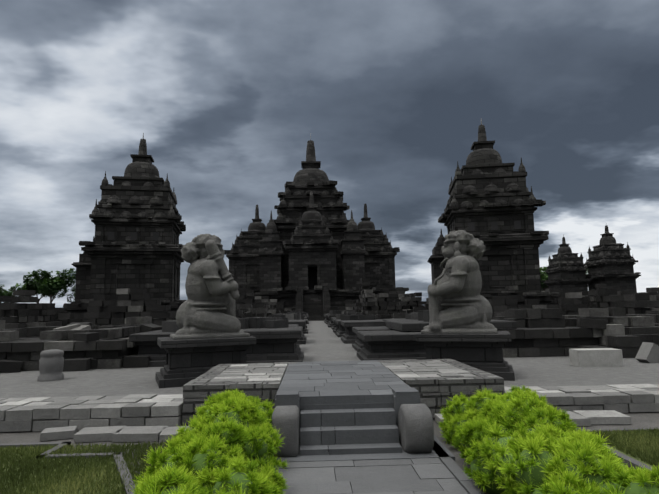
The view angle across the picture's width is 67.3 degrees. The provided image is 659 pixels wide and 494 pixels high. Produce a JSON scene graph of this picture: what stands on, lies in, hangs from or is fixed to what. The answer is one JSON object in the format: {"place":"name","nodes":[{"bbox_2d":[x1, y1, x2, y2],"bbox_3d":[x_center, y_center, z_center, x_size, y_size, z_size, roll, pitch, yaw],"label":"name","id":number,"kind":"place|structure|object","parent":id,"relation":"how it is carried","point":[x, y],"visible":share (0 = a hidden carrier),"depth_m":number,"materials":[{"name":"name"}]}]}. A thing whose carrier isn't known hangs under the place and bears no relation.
{"place":"outdoors","nodes":[
{"label":"outdoors","id":0,"kind":"place"},
{"bbox_2d":[0,440,168,493],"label":"lawn","id":1,"kind":"structure","parent":0,"point":[24,463],"depth_m":5.19,"materials":[{"name":"green plant"}]},
{"bbox_2d":[0,442,135,493],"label":"lawn edge","id":2,"kind":"object","parent":1,"relation":"on","point":[126,479],"visible":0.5,"depth_m":5.65,"materials":[{"name":"stone"}]},
{"bbox_2d":[0,321,658,396],"bbox_3d":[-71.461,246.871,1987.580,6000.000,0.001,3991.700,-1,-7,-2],"label":"courtyard gravel","id":3,"kind":"structure","parent":0,"point":[324,342],"depth_m":11.26,"materials":[{"name":"grey gravel"}]},
{"bbox_2d":[37,349,63,381],"bbox_3d":[-6.406,2.723,11.407,0.540,0.700,0.540,-1,-7,-2],"label":"stone post","id":4,"kind":"object","parent":3,"relation":"on","point":[51,363],"visible":0.98,"depth_m":11.22,"materials":[{"name":"grey stone"}]},
{"bbox_2d":[0,412,658,493],"bbox_3d":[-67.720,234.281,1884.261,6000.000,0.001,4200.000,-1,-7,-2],"label":"ground","id":5,"kind":"structure","parent":0,"point":[644,419],"depth_m":6.77,"materials":[{"name":"grey stone"}]},
{"bbox_2d":[0,284,12,302],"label":"tree","id":6,"kind":"object","parent":5,"relation":"on","point":[4,292],"depth_m":126.06,"materials":[{"name":"green plant"}]},
{"bbox_2d":[10,272,69,302],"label":"tree","id":7,"kind":"object","parent":5,"relation":"on","point":[29,281],"depth_m":128.54,"materials":[{"name":"green plant"}]},
{"bbox_2d":[31,268,75,302],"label":"tree","id":8,"kind":"object","parent":5,"relation":"on","point":[52,285],"depth_m":123.60,"materials":[{"name":"green plant"}]},
{"bbox_2d":[67,285,74,302],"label":"tree","id":9,"kind":"object","parent":5,"relation":"on","point":[73,290],"visible":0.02,"depth_m":125.80,"materials":[{"name":"green plant"}]},
{"bbox_2d":[66,133,185,312],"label":"temple","id":10,"kind":"structure","parent":5,"relation":"on","point":[135,216],"depth_m":28.34,"materials":[{"name":"stone"}]},
{"bbox_2d":[155,336,255,387],"bbox_3d":[-2.736,2.562,10.904,1.990,1.130,1.440,2,-8,-22],"label":"pedestal","id":11,"kind":"object","parent":5,"relation":"on","point":[187,360],"visible":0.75,"depth_m":10.34,"materials":[{"name":"stone"}]},
{"bbox_2d":[170,234,249,339],"bbox_3d":[-2.657,0.861,11.126,1.650,2.337,1.531,2,-8,-22],"label":"statue","id":12,"kind":"object","parent":11,"relation":"on","point":[206,309],"visible":0.96,"depth_m":10.68,"materials":[{"name":"stone"}]},
{"bbox_2d":[130,388,289,493],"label":"hedge","id":13,"kind":"object","parent":5,"relation":"on","point":[187,444],"depth_m":3.83,"materials":[{"name":"green plant"}]},
{"bbox_2d":[224,133,408,320],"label":"temple","id":14,"kind":"structure","parent":5,"relation":"on","point":[313,252],"depth_m":74.70,"materials":[{"name":"grey stone"}]},
{"bbox_2d":[129,310,516,366],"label":"stone blocks","id":15,"kind":"structure","parent":5,"relation":"on","point":[148,345],"depth_m":14.49,"materials":[{"name":"stone"}]},
{"bbox_2d":[0,278,658,372],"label":"stone ruins","id":16,"kind":"object","parent":5,"relation":"on","point":[27,338],"visible":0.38,"depth_m":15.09,"materials":[{"name":"stone"}]},
{"bbox_2d":[0,384,658,431],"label":"kerb walls","id":17,"kind":"structure","parent":5,"relation":"on","point":[34,414],"depth_m":7.47,"materials":[{"name":"grey stone"}]},
{"bbox_2d":[238,310,425,363],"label":"stone platforms","id":18,"kind":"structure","parent":5,"relation":"on","point":[280,337],"depth_m":13.70,"materials":[{"name":"stone"}]},
{"bbox_2d":[40,410,630,442],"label":"stone slabs","id":19,"kind":"structure","parent":5,"relation":"on","point":[164,433],"depth_m":6.64,"materials":[{"name":"grey stone"}]},
{"bbox_2d":[182,359,504,425],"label":"terrace walls","id":20,"kind":"structure","parent":5,"relation":"on","point":[435,393],"depth_m":7.44,"materials":[{"name":"grey stone"}]},
{"bbox_2d":[209,360,474,382],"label":"stone paving","id":21,"kind":"structure","parent":20,"relation":"on","point":[276,372],"depth_m":8.61,"materials":[{"name":"grey stone"}]},
{"bbox_2d":[275,360,410,404],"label":"stone walkway","id":22,"kind":"structure","parent":20,"relation":"on","point":[341,378],"depth_m":7.63,"materials":[{"name":"grey stone"}]},
{"bbox_2d":[274,388,454,461],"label":"steps","id":23,"kind":"structure","parent":5,"relation":"on","point":[338,428],"depth_m":5.93,"materials":[{"name":"grey stone"}]},
{"bbox_2d":[272,405,299,456],"bbox_3d":[-0.505,2.144,5.764,0.300,0.529,0.540,-1,-7,-2],"label":"stair cheek","id":24,"kind":"object","parent":23,"relation":"on","point":[285,420],"visible":0.69,"depth_m":5.51,"materials":[{"name":"grey stone"}]},
{"bbox_2d":[398,404,433,452],"bbox_3d":[1.005,2.118,5.781,0.320,0.532,0.560,-1,-7,-2],"label":"stair cheek","id":25,"kind":"object","parent":23,"relation":"on","point":[416,428],"visible":0.98,"depth_m":5.54,"materials":[{"name":"grey stone"}]},
{"bbox_2d":[415,331,514,380],"bbox_3d":[3.013,2.476,11.022,1.990,1.130,1.440,-3,-7,18],"label":"pedestal","id":26,"kind":"object","parent":5,"relation":"on","point":[483,352],"visible":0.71,"depth_m":10.47,"materials":[{"name":"stone"}]},
{"bbox_2d":[421,230,497,333],"bbox_3d":[2.872,0.778,11.225,1.647,2.339,1.552,-3,-7,18],"label":"statue","id":27,"kind":"object","parent":26,"relation":"on","point":[459,303],"visible":0.98,"depth_m":10.78,"materials":[{"name":"stone"}]},
{"bbox_2d":[424,119,558,306],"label":"temple","id":28,"kind":"structure","parent":5,"relation":"on","point":[493,203],"depth_m":26.91,"materials":[{"name":"stone"}]},
{"bbox_2d":[540,267,547,290],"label":"tree","id":29,"kind":"object","parent":5,"relation":"on","point":[543,276],"depth_m":121.14,"materials":[{"name":"green plant"}]},
{"bbox_2d":[437,385,658,493],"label":"hedge","id":30,"kind":"object","parent":5,"relation":"on","point":[487,419],"depth_m":3.86,"materials":[{"name":"green plant"}]},
{"bbox_2d":[542,234,592,292],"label":"temple","id":31,"kind":"structure","parent":5,"relation":"on","point":[566,269],"depth_m":77.62,"materials":[{"name":"stone"}]},
{"bbox_2d":[585,225,640,292],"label":"temple","id":32,"kind":"structure","parent":5,"relation":"on","point":[610,262],"depth_m":75.77,"materials":[{"name":"stone"}]},
{"bbox_2d":[569,342,658,366],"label":"loose blocks","id":33,"kind":"object","parent":5,"relation":"on","point":[648,352],"depth_m":12.01,"materials":[{"name":"grey stone"}]},
{"bbox_2d":[581,428,658,469],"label":"lawn edge","id":34,"kind":"object","parent":5,"relation":"on","point":[634,462],"depth_m":5.22,"materials":[{"name":"stone"}]},
{"bbox_2d":[0,382,658,397],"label":"courtyard slope","id":35,"kind":"structure","parent":0,"point":[589,384],"depth_m":9.07,"materials":[{"name":"grey stone"}]},
{"bbox_2d":[0,0,658,307],"label":"sky","id":36,"kind":"structure","parent":0,"point":[227,98],"materials":[{"name":"grey"}]},
{"bbox_2d":[585,427,658,469],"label":"lawn","id":37,"kind":"structure","parent":0,"point":[646,444],"depth_m":5.70,"materials":[{"name":"green plant"}]},
{"label":"path bed","id":38,"kind":"object","parent":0,"visible":0},
{"bbox_2d":[276,442,483,493],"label":"path paving","id":39,"kind":"structure","parent":38,"relation":"on","point":[443,475],"depth_m":4.83,"materials":[{"name":"grey stone"}]}
]}

